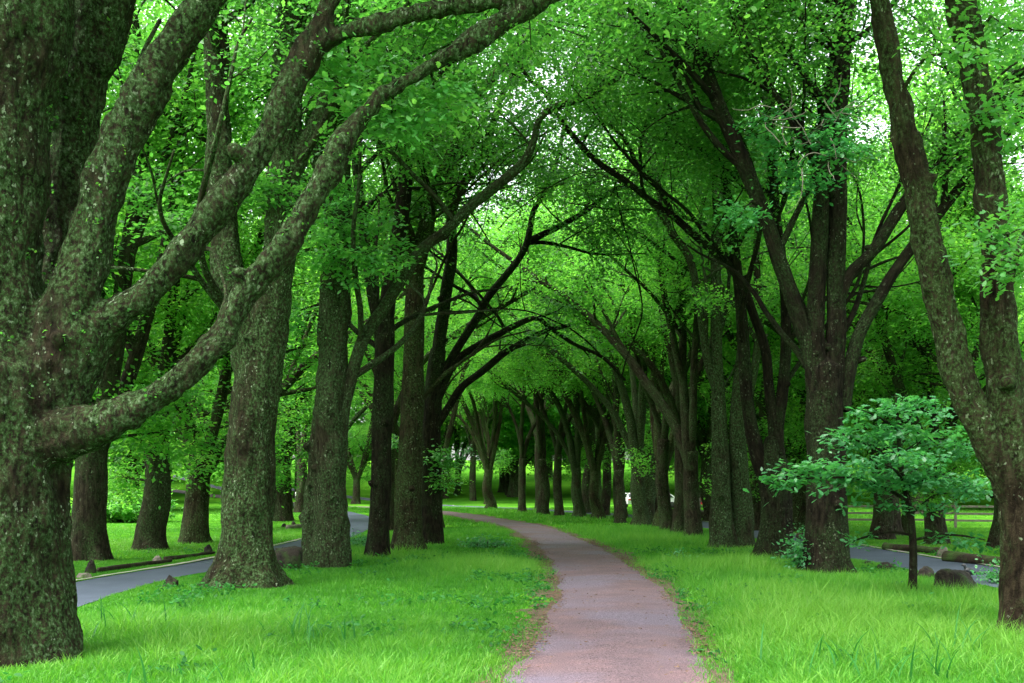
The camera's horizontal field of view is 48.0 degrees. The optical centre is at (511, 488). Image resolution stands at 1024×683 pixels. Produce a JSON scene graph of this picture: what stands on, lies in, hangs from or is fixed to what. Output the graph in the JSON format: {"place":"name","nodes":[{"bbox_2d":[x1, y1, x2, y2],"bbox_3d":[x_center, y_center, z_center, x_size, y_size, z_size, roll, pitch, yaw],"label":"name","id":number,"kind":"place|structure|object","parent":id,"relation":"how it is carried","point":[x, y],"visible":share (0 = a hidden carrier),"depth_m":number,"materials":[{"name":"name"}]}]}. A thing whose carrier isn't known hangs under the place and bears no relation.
{"place":"outdoors","nodes":[
{"label":"outdoors","id":0,"kind":"place"},
{"bbox_2d":[76,475,368,606],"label":"road","id":1,"kind":"structure","parent":0,"point":[91,590],"depth_m":24.31,"materials":[{"name":"asphalt"}]},
{"bbox_2d":[76,477,301,579],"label":"kerb","id":2,"kind":"structure","parent":1,"relation":"on","point":[175,563],"depth_m":27.80,"materials":[{"name":"concrete"}]},
{"bbox_2d":[285,524,301,528],"bbox_3d":[-9.998,1.768,54.452,0.311,0.265,3.165,0,0,12],"label":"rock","id":3,"kind":"object","parent":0,"point":[293,526],"visible":0.45,"depth_m":53.32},
{"bbox_2d":[171,489,708,682],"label":"path","id":4,"kind":"structure","parent":0,"point":[618,646],"depth_m":15.23,"materials":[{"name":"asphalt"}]},
{"bbox_2d":[453,535,733,682],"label":"fallen leaves","id":5,"kind":"object","parent":4,"relation":"on","point":[560,599],"visible":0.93,"depth_m":16.21,"materials":[{"name":"brown plant"}]},
{"bbox_2d":[171,488,741,682],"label":"path verge","id":6,"kind":"structure","parent":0,"point":[626,556],"depth_m":17.55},
{"bbox_2d":[0,460,1023,682],"bbox_3d":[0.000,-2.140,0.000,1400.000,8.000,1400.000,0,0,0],"label":"ground","id":7,"kind":"structure","parent":0,"point":[463,498],"depth_m":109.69,"materials":[{"name":"plant"}]},
{"bbox_2d":[76,573,91,578],"bbox_3d":[-8.921,1.843,23.955,0.308,0.194,0.269,0,0,32],"label":"rock","id":8,"kind":"object","parent":7,"relation":"on","point":[84,575],"visible":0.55,"depth_m":23.87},
{"bbox_2d":[85,560,96,572],"bbox_3d":[-9.330,1.753,25.479,0.240,0.374,0.228,0,0,0],"label":"rock","id":9,"kind":"object","parent":7,"relation":"on","point":[90,567],"visible":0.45,"depth_m":25.40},
{"bbox_2d":[70,480,182,522],"bbox_3d":[-21.833,0.772,64.916,6.353,2.589,6.328,0,0,0],"label":"leafy shrub","id":10,"kind":"object","parent":7,"relation":"on","point":[127,512],"visible":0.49,"depth_m":63.27,"materials":[{"name":"green plant"}]},
{"bbox_2d":[96,559,172,571],"bbox_3d":[-8.996,1.816,27.502,0.155,0.118,3.526,0,0,10],"label":"fallen log","id":11,"kind":"object","parent":7,"relation":"on","point":[112,567],"visible":0.99,"depth_m":27.23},
{"bbox_2d":[93,278,190,474],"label":"park tree","id":12,"kind":"object","parent":7,"relation":"on","point":[114,448],"visible":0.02,"depth_m":88.65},
{"bbox_2d":[111,339,214,482],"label":"park tree","id":13,"kind":"object","parent":7,"relation":"on","point":[171,458],"depth_m":149.34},
{"bbox_2d":[92,595,247,643],"bbox_3d":[-4.602,1.611,14.768,1.912,0.497,2.260,0,0,-37],"label":"grass tuft","id":14,"kind":"object","parent":7,"relation":"on","point":[164,610],"visible":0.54,"depth_m":14.66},
{"bbox_2d":[162,575,178,586],"bbox_3d":[-6.530,1.783,21.859,0.315,0.314,0.320,0,0,26],"label":"rock","id":15,"kind":"object","parent":7,"relation":"on","point":[170,579],"visible":0.41,"depth_m":21.81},
{"bbox_2d":[109,645,254,682],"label":"grass tuft","id":16,"kind":"object","parent":7,"relation":"on","point":[145,678],"visible":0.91,"depth_m":10.49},
{"bbox_2d":[100,51,266,278],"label":"roadside tree","id":17,"kind":"object","parent":7,"relation":"on","point":[160,124],"visible":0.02,"depth_m":27.77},
{"bbox_2d":[163,551,214,559],"bbox_3d":[-8.800,1.818,31.511,0.175,0.118,3.125,0,0,9],"label":"fallen log","id":18,"kind":"object","parent":7,"relation":"on","point":[187,555],"visible":0.91,"depth_m":31.20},
{"bbox_2d":[71,0,312,561],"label":"roadside tree","id":19,"kind":"object","parent":7,"relation":"on","point":[89,538],"visible":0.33,"depth_m":29.22,"materials":[{"name":"plant"}]},
{"bbox_2d":[73,235,355,495],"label":"park tree","id":20,"kind":"object","parent":7,"relation":"on","point":[134,465],"depth_m":102.43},
{"bbox_2d":[142,196,372,480],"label":"roadside tree","id":21,"kind":"object","parent":7,"relation":"on","point":[283,397],"visible":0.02,"depth_m":64.04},
{"bbox_2d":[215,368,313,507],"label":"avenue tree","id":22,"kind":"object","parent":7,"relation":"on","point":[293,449],"depth_m":107.72,"materials":[{"name":"green plant"}]},
{"bbox_2d":[132,158,436,492],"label":"roadside tree","id":23,"kind":"object","parent":7,"relation":"on","point":[210,390],"visible":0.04,"depth_m":52.34,"materials":[{"name":"green plant"}]},
{"bbox_2d":[275,546,302,568],"bbox_3d":[-5.233,1.637,26.827,0.708,0.606,0.752,0,0,0],"label":"rock","id":24,"kind":"object","parent":7,"relation":"on","point":[292,555],"visible":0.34,"depth_m":26.50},
{"bbox_2d":[144,129,443,520],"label":"roadside tree","id":25,"kind":"object","parent":7,"relation":"on","point":[281,513],"visible":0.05,"depth_m":66.81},
{"bbox_2d":[101,29,504,543],"bbox_3d":[-9.901,-7.272,39.967,21.061,18.591,19.384,0,0,-8],"label":"roadside tree","id":26,"kind":"object","parent":7,"relation":"on","point":[195,524],"visible":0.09,"depth_m":39.27,"materials":[{"name":"green plant"}]},
{"bbox_2d":[256,600,357,642],"bbox_3d":[-2.510,1.571,13.801,0.980,0.577,1.194,0,0,32],"label":"grass tuft","id":27,"kind":"object","parent":7,"relation":"on","point":[308,625],"visible":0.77,"depth_m":13.88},
{"bbox_2d":[280,395,362,497],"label":"park tree","id":28,"kind":"object","parent":7,"relation":"on","point":[295,452],"visible":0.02,"depth_m":147.31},
{"bbox_2d":[278,381,400,503],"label":"roadside tree","id":29,"kind":"object","parent":7,"relation":"on","point":[358,442],"visible":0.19,"depth_m":133.68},
{"bbox_2d":[312,610,370,644],"bbox_3d":[-2.066,1.644,13.390,0.589,0.432,0.796,0,0,-42],"label":"grass tuft","id":30,"kind":"object","parent":7,"relation":"on","point":[344,636],"visible":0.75,"depth_m":13.41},
{"bbox_2d":[72,0,615,550],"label":"roadside tree","id":31,"kind":"object","parent":7,"relation":"on","point":[152,518],"visible":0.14,"depth_m":35.00,"materials":[{"name":"plant"}]},
{"bbox_2d":[107,0,585,588],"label":"avenue tree","id":32,"kind":"object","parent":7,"relation":"on","point":[245,554],"visible":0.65,"depth_m":21.77,"materials":[{"name":"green plant"}]},
{"bbox_2d":[293,360,400,511],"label":"avenue tree","id":33,"kind":"object","parent":7,"relation":"on","point":[298,505],"visible":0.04,"depth_m":91.74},
{"bbox_2d":[350,528,366,547],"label":"leafy shrub","id":34,"kind":"object","parent":7,"relation":"on","point":[362,540],"visible":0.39,"depth_m":35.81,"materials":[{"name":"green plant"}]},
{"bbox_2d":[297,304,467,464],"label":"avenue tree","id":35,"kind":"object","parent":7,"relation":"on","point":[359,414],"visible":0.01,"depth_m":80.35,"materials":[{"name":"green plant"}]},
{"bbox_2d":[296,171,493,511],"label":"avenue tree","id":36,"kind":"object","parent":7,"relation":"on","point":[365,386],"visible":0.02,"depth_m":61.64,"materials":[{"name":"green plant"}]},
{"bbox_2d":[352,263,466,413],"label":"avenue tree","id":37,"kind":"object","parent":7,"relation":"on","point":[369,404],"depth_m":77.81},
{"bbox_2d":[348,385,471,473],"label":"park tree","id":38,"kind":"object","parent":7,"relation":"on","point":[353,414],"visible":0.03,"depth_m":147.20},
{"bbox_2d":[307,257,513,527],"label":"avenue tree","id":39,"kind":"object","parent":7,"relation":"on","point":[398,366],"visible":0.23,"depth_m":54.94,"materials":[{"name":"green plant"}]},
{"bbox_2d":[360,419,468,454],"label":"park tree","id":40,"kind":"object","parent":7,"relation":"on","point":[452,443],"visible":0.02,"depth_m":168.17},
{"bbox_2d":[0,0,829,668],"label":"avenue tree","id":41,"kind":"object","parent":7,"relation":"on","point":[66,166],"visible":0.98,"depth_m":12.31,"materials":[{"name":"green plant"}]},
{"bbox_2d":[232,119,641,530],"bbox_3d":[-3.423,-8.078,48.038,17.960,20.147,14.498,0,0,33],"label":"avenue tree","id":42,"kind":"object","parent":7,"relation":"on","point":[455,334],"visible":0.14,"depth_m":48.98,"materials":[{"name":"plant"}]},
{"bbox_2d":[368,214,507,498],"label":"park tree","id":43,"kind":"object","parent":7,"relation":"on","point":[445,488],"visible":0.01,"depth_m":148.04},
{"bbox_2d":[292,1,585,556],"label":"avenue tree","id":44,"kind":"object","parent":7,"relation":"on","point":[378,533],"visible":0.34,"depth_m":31.27,"materials":[{"name":"green plant"}]},
{"bbox_2d":[101,0,783,567],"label":"avenue tree","id":45,"kind":"object","parent":7,"relation":"on","point":[325,526],"visible":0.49,"depth_m":27.25,"materials":[{"name":"green plant"}]},
{"bbox_2d":[304,3,599,550],"bbox_3d":[-1.557,-7.648,33.039,10.915,19.256,13.387,0,0,0],"label":"avenue tree","id":46,"kind":"object","parent":7,"relation":"on","point":[408,530],"visible":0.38,"depth_m":34.31,"materials":[{"name":"green plant"}]},
{"bbox_2d":[303,53,643,374],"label":"avenue tree","id":47,"kind":"object","parent":7,"relation":"on","point":[503,296],"depth_m":63.10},
{"bbox_2d":[442,372,517,503],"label":"avenue tree","id":48,"kind":"object","parent":7,"relation":"on","point":[483,420],"visible":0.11,"depth_m":133.58,"materials":[{"name":"green plant"}]},
{"bbox_2d":[442,334,520,508],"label":"avenue tree","id":49,"kind":"object","parent":7,"relation":"on","point":[489,497],"visible":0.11,"depth_m":109.59,"materials":[{"name":"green plant"}]},
{"bbox_2d":[445,397,517,494],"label":"avenue tree","id":50,"kind":"object","parent":7,"relation":"on","point":[456,491],"visible":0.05,"depth_m":154.51,"materials":[{"name":"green plant"}]},
{"bbox_2d":[459,393,509,494],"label":"avenue tree","id":51,"kind":"object","parent":7,"relation":"on","point":[506,484],"visible":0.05,"depth_m":154.50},
{"bbox_2d":[453,533,519,547],"bbox_3d":[-0.875,1.753,36.499,2.025,0.728,1.844,0,0,44],"label":"weed clump","id":52,"kind":"object","parent":7,"relation":"on","point":[480,543],"visible":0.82,"depth_m":36.36,"materials":[{"name":"green plant"}]},
{"bbox_2d":[444,385,531,500],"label":"avenue tree","id":53,"kind":"object","parent":7,"relation":"on","point":[472,484],"visible":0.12,"depth_m":143.68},
{"bbox_2d":[441,390,562,491],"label":"park tree","id":54,"kind":"object","parent":7,"relation":"on","point":[501,482],"visible":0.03,"depth_m":156.36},
{"bbox_2d":[305,13,709,544],"bbox_3d":[-0.342,-7.734,39.142,13.750,19.428,11.725,0,0,37],"label":"avenue tree","id":55,"kind":"object","parent":7,"relation":"on","point":[435,414],"visible":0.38,"depth_m":38.80,"materials":[{"name":"green plant"}]},
{"bbox_2d":[457,211,561,509],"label":"avenue tree","id":56,"kind":"object","parent":7,"relation":"on","point":[532,420],"visible":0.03,"depth_m":100.70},
{"bbox_2d":[0,545,1023,682],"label":"lawn weeds","id":57,"kind":"object","parent":7,"relation":"on","point":[198,593],"visible":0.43,"depth_m":19.09,"materials":[{"name":"plant"}]},
{"bbox_2d":[445,378,587,496],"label":"park tree","id":58,"kind":"object","parent":7,"relation":"on","point":[508,440],"visible":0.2,"depth_m":147.01,"materials":[{"name":"plant"}]},
{"bbox_2d":[426,239,609,516],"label":"avenue tree","id":59,"kind":"object","parent":7,"relation":"on","point":[572,450],"visible":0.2,"depth_m":77.06,"materials":[{"name":"green plant"}]},
{"bbox_2d":[457,333,587,511],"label":"avenue tree","id":60,"kind":"object","parent":7,"relation":"on","point":[523,447],"visible":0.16,"depth_m":91.39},
{"bbox_2d":[460,193,585,514],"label":"avenue tree","id":61,"kind":"object","parent":7,"relation":"on","point":[543,498],"visible":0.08,"depth_m":83.66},
{"bbox_2d":[424,174,631,517],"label":"avenue tree","id":62,"kind":"object","parent":7,"relation":"on","point":[591,413],"visible":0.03,"depth_m":72.52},
{"bbox_2d":[479,293,592,515],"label":"avenue tree","id":63,"kind":"object","parent":7,"relation":"on","point":[557,490],"visible":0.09,"depth_m":80.44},
{"bbox_2d":[466,212,627,518],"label":"avenue tree","id":64,"kind":"object","parent":7,"relation":"on","point":[595,465],"visible":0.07,"depth_m":71.58,"materials":[{"name":"brown plant"}]},
{"bbox_2d":[485,343,625,500],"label":"avenue tree","id":65,"kind":"object","parent":7,"relation":"on","point":[549,399],"visible":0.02,"depth_m":105.47,"materials":[{"name":"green plant"}]},
{"bbox_2d":[490,382,627,485],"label":"park tree","id":66,"kind":"object","parent":7,"relation":"on","point":[548,458],"visible":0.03,"depth_m":148.07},
{"bbox_2d":[517,187,619,514],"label":"avenue tree","id":67,"kind":"object","parent":7,"relation":"on","point":[606,496],"visible":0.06,"depth_m":81.84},
{"bbox_2d":[475,208,667,522],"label":"avenue tree","id":68,"kind":"object","parent":7,"relation":"on","point":[620,506],"visible":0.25,"depth_m":62.92,"materials":[{"name":"plant"}]},
{"bbox_2d":[553,195,598,512],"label":"avenue tree","id":69,"kind":"object","parent":7,"relation":"on","point":[586,473],"visible":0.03,"depth_m":89.49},
{"bbox_2d":[546,411,607,477],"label":"park tree","id":70,"kind":"object","parent":7,"relation":"on","point":[550,470],"visible":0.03,"depth_m":185.11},
{"bbox_2d":[425,123,742,524],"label":"avenue tree","id":71,"kind":"object","parent":7,"relation":"on","point":[635,417],"visible":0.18,"depth_m":58.71,"materials":[{"name":"green plant"}]},
{"bbox_2d":[452,182,731,521],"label":"roadside tree","id":72,"kind":"object","parent":7,"relation":"on","point":[705,459],"visible":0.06,"depth_m":65.59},
{"bbox_2d":[522,256,674,477],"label":"avenue tree","id":73,"kind":"object","parent":7,"relation":"on","point":[672,461],"depth_m":77.06,"materials":[{"name":"green plant"}]},
{"bbox_2d":[434,7,791,536],"bbox_3d":[4.768,-8.091,44.797,15.381,20.174,14.302,0,0,-24],"label":"avenue tree","id":74,"kind":"object","parent":7,"relation":"on","point":[684,432],"visible":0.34,"depth_m":43.79,"materials":[{"name":"plant"}]},
{"bbox_2d":[435,108,797,532],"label":"avenue tree","id":75,"kind":"object","parent":7,"relation":"on","point":[678,517],"visible":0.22,"depth_m":47.88,"materials":[{"name":"plant"}]},
{"bbox_2d":[540,326,698,511],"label":"roadside tree","id":76,"kind":"object","parent":7,"relation":"on","point":[656,504],"depth_m":74.25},
{"bbox_2d":[625,493,630,506],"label":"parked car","id":77,"kind":"object","parent":7,"relation":"on","point":[628,498],"visible":0.14,"depth_m":116.27,"materials":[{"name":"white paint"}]},
{"bbox_2d":[504,187,753,526],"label":"avenue tree","id":78,"kind":"object","parent":7,"relation":"on","point":[654,432],"visible":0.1,"depth_m":55.95,"materials":[{"name":"green plant"}]},
{"bbox_2d":[517,299,760,473],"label":"roadside tree","id":79,"kind":"object","parent":7,"relation":"on","point":[698,445],"visible":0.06,"depth_m":66.52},
{"bbox_2d":[437,2,887,548],"bbox_3d":[4.697,-7.684,36.020,14.655,19.333,11.037,0,0,-31],"label":"avenue tree","id":80,"kind":"object","parent":7,"relation":"on","point":[731,519],"visible":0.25,"depth_m":35.89,"materials":[{"name":"green plant"}]},
{"bbox_2d":[474,134,889,522],"bbox_3d":[11.301,-11.351,62.488,27.288,26.814,24.192,0,0,-7],"label":"avenue tree","id":81,"kind":"object","parent":7,"relation":"on","point":[650,489],"visible":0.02,"depth_m":63.69,"materials":[{"name":"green plant"}]},
{"bbox_2d":[663,547,702,558],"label":"weed clump","id":82,"kind":"object","parent":7,"relation":"on","point":[677,551],"visible":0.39,"depth_m":28.30,"materials":[{"name":"green plant"}]},
{"bbox_2d":[530,56,857,529],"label":"avenue tree","id":83,"kind":"object","parent":7,"relation":"on","point":[665,511],"visible":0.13,"depth_m":50.16,"materials":[{"name":"plant"}]},
{"bbox_2d":[480,0,958,558],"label":"avenue tree","id":84,"kind":"object","parent":7,"relation":"on","point":[776,516],"visible":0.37,"depth_m":30.11,"materials":[{"name":"green plant"}]},
{"bbox_2d":[579,175,870,530],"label":"roadside tree","id":85,"kind":"object","parent":7,"relation":"on","point":[756,491],"visible":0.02,"depth_m":51.41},
{"bbox_2d":[596,186,887,500],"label":"avenue tree","id":86,"kind":"object","parent":7,"relation":"on","point":[751,475],"visible":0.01,"depth_m":57.27,"materials":[{"name":"green plant"}]},
{"bbox_2d":[514,0,1023,573],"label":"avenue tree","id":87,"kind":"object","parent":7,"relation":"on","point":[828,362],"visible":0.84,"depth_m":25.33,"materials":[{"name":"green plant"}]},
{"bbox_2d":[770,523,813,570],"bbox_3d":[6.658,1.370,25.773,1.519,1.238,1.617,0,0,-11],"label":"leafy shrub","id":88,"kind":"object","parent":7,"relation":"on","point":[798,554],"visible":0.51,"depth_m":25.72,"materials":[{"name":"green plant"}]},
{"bbox_2d":[562,39,1023,539],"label":"roadside tree","id":89,"kind":"object","parent":7,"relation":"on","point":[884,520],"visible":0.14,"depth_m":40.88,"materials":[{"name":"plant"}]},
{"bbox_2d":[581,0,1023,633],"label":"avenue tree","id":90,"kind":"object","parent":7,"relation":"on","point":[993,420],"visible":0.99,"depth_m":14.34,"materials":[{"name":"brown plant"}]},
{"bbox_2d":[600,136,1019,531],"bbox_3d":[11.927,-7.728,49.306,22.114,19.521,20.353,0,0,-43],"label":"roadside tree","id":91,"kind":"object","parent":7,"relation":"on","point":[799,505],"visible":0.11,"depth_m":48.61,"materials":[{"name":"green plant"}]},
{"bbox_2d":[668,49,1023,548],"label":"roadside tree","id":92,"kind":"object","parent":7,"relation":"on","point":[911,316],"visible":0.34,"depth_m":34.51,"materials":[{"name":"plant"}]},
{"bbox_2d":[823,621,870,666],"bbox_3d":[3.276,1.591,11.593,0.648,0.539,0.584,0,0,0],"label":"grass tuft","id":93,"kind":"object","parent":7,"relation":"on","point":[847,647],"visible":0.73,"depth_m":11.57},
{"bbox_2d":[704,95,1023,544],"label":"roadside tree","id":94,"kind":"object","parent":7,"relation":"on","point":[888,352],"visible":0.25,"depth_m":38.44,"materials":[{"name":"plant"}]},
{"bbox_2d":[743,393,992,590],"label":"sapling tree","id":95,"kind":"object","parent":7,"relation":"on","point":[899,479],"visible":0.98,"depth_m":19.71,"materials":[{"name":"green plant"}]},
{"bbox_2d":[749,0,1023,535],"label":"roadside tree","id":96,"kind":"object","parent":7,"relation":"on","point":[897,522],"visible":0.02,"depth_m":44.10,"materials":[{"name":"plant"}]},
{"bbox_2d":[877,562,896,569],"bbox_3d":[8.650,1.808,26.460,0.502,0.264,0.462,0,0,0],"label":"rock","id":97,"kind":"object","parent":7,"relation":"on","point":[888,564],"visible":0.41,"depth_m":26.34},
{"bbox_2d":[760,619,1016,682],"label":"grass tuft","id":98,"kind":"object","parent":7,"relation":"on","point":[937,672],"visible":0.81,"depth_m":10.92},
{"bbox_2d":[882,542,939,552],"bbox_3d":[11.852,1.765,34.132,0.256,0.274,2.605,0,0,-21],"label":"fallen log","id":99,"kind":"object","parent":7,"relation":"on","point":[901,547],"visible":0.64,"depth_m":34.26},
{"bbox_2d":[843,333,981,532],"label":"roadside tree","id":100,"kind":"object","parent":7,"relation":"on","point":[904,520],"visible":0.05,"depth_m":48.36,"materials":[{"name":"green plant"}]},
{"bbox_2d":[848,505,993,527],"bbox_3d":[21.407,1.255,55.523,18.042,1.250,0.178,0,0,16],"label":"rail fence","id":101,"kind":"object","parent":7,"relation":"on","point":[955,520],"visible":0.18,"depth_m":55.49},
{"bbox_2d":[917,566,934,577],"bbox_3d":[8.594,1.773,23.946,0.367,0.334,0.325,0,0,-33],"label":"rock","id":102,"kind":"object","parent":7,"relation":"on","point":[927,571],"visible":0.41,"depth_m":23.87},
{"bbox_2d":[852,261,1023,508],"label":"park tree","id":103,"kind":"object","parent":7,"relation":"on","point":[969,452],"depth_m":100.30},
{"bbox_2d":[859,287,1023,511],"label":"park tree","id":104,"kind":"object","parent":7,"relation":"on","point":[920,496],"depth_m":85.28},
{"bbox_2d":[936,546,947,556],"bbox_3d":[11.786,1.746,31.450,0.358,0.387,0.358,0,0,0],"label":"tree stump","id":105,"kind":"object","parent":7,"relation":"on","point":[940,551],"visible":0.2,"depth_m":31.39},
{"bbox_2d":[933,568,976,590],"bbox_3d":[7.976,1.680,20.726,0.820,0.521,0.708,0,0,0],"label":"rock","id":106,"kind":"object","parent":7,"relation":"on","point":[949,576],"visible":0.43,"depth_m":20.48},
{"bbox_2d":[916,606,995,651],"bbox_3d":[4.641,1.553,12.239,1.079,0.615,0.800,0,0,0],"label":"grass tuft","id":107,"kind":"object","parent":7,"relation":"on","point":[954,642],"visible":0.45,"depth_m":12.19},
{"bbox_2d":[941,551,999,565],"bbox_3d":[11.523,1.737,28.416,0.380,0.310,2.716,0,0,-15],"label":"fallen log","id":108,"kind":"object","parent":7,"relation":"on","point":[957,556],"visible":0.66,"depth_m":28.59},
{"bbox_2d":[957,464,989,484],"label":"park tree","id":109,"kind":"object","parent":7,"relation":"on","point":[981,473],"visible":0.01,"depth_m":126.83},
{"bbox_2d":[970,555,999,583],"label":"weed clump","id":110,"kind":"object","parent":7,"relation":"on","point":[994,577],"visible":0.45,"depth_m":22.63,"materials":[{"name":"green plant"}]},
{"bbox_2d":[102,0,1023,459],"label":"sky","id":111,"kind":"structure","parent":0,"point":[546,82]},
{"bbox_2d":[292,488,999,587],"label":"road","id":112,"kind":"structure","parent":0,"point":[882,555],"depth_m":30.18,"materials":[{"name":"asphalt"}]},
{"bbox_2d":[293,488,999,566],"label":"kerb","id":113,"kind":"structure","parent":112,"relation":"on","point":[855,543],"depth_m":34.13,"materials":[{"name":"concrete"}]},
{"bbox_2d":[961,564,985,574],"bbox_3d":[9.631,1.704,24.000,0.524,0.297,0.149,0,0,0],"label":"bird","id":114,"kind":"object","parent":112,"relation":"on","point":[967,569],"visible":0.58,"depth_m":23.96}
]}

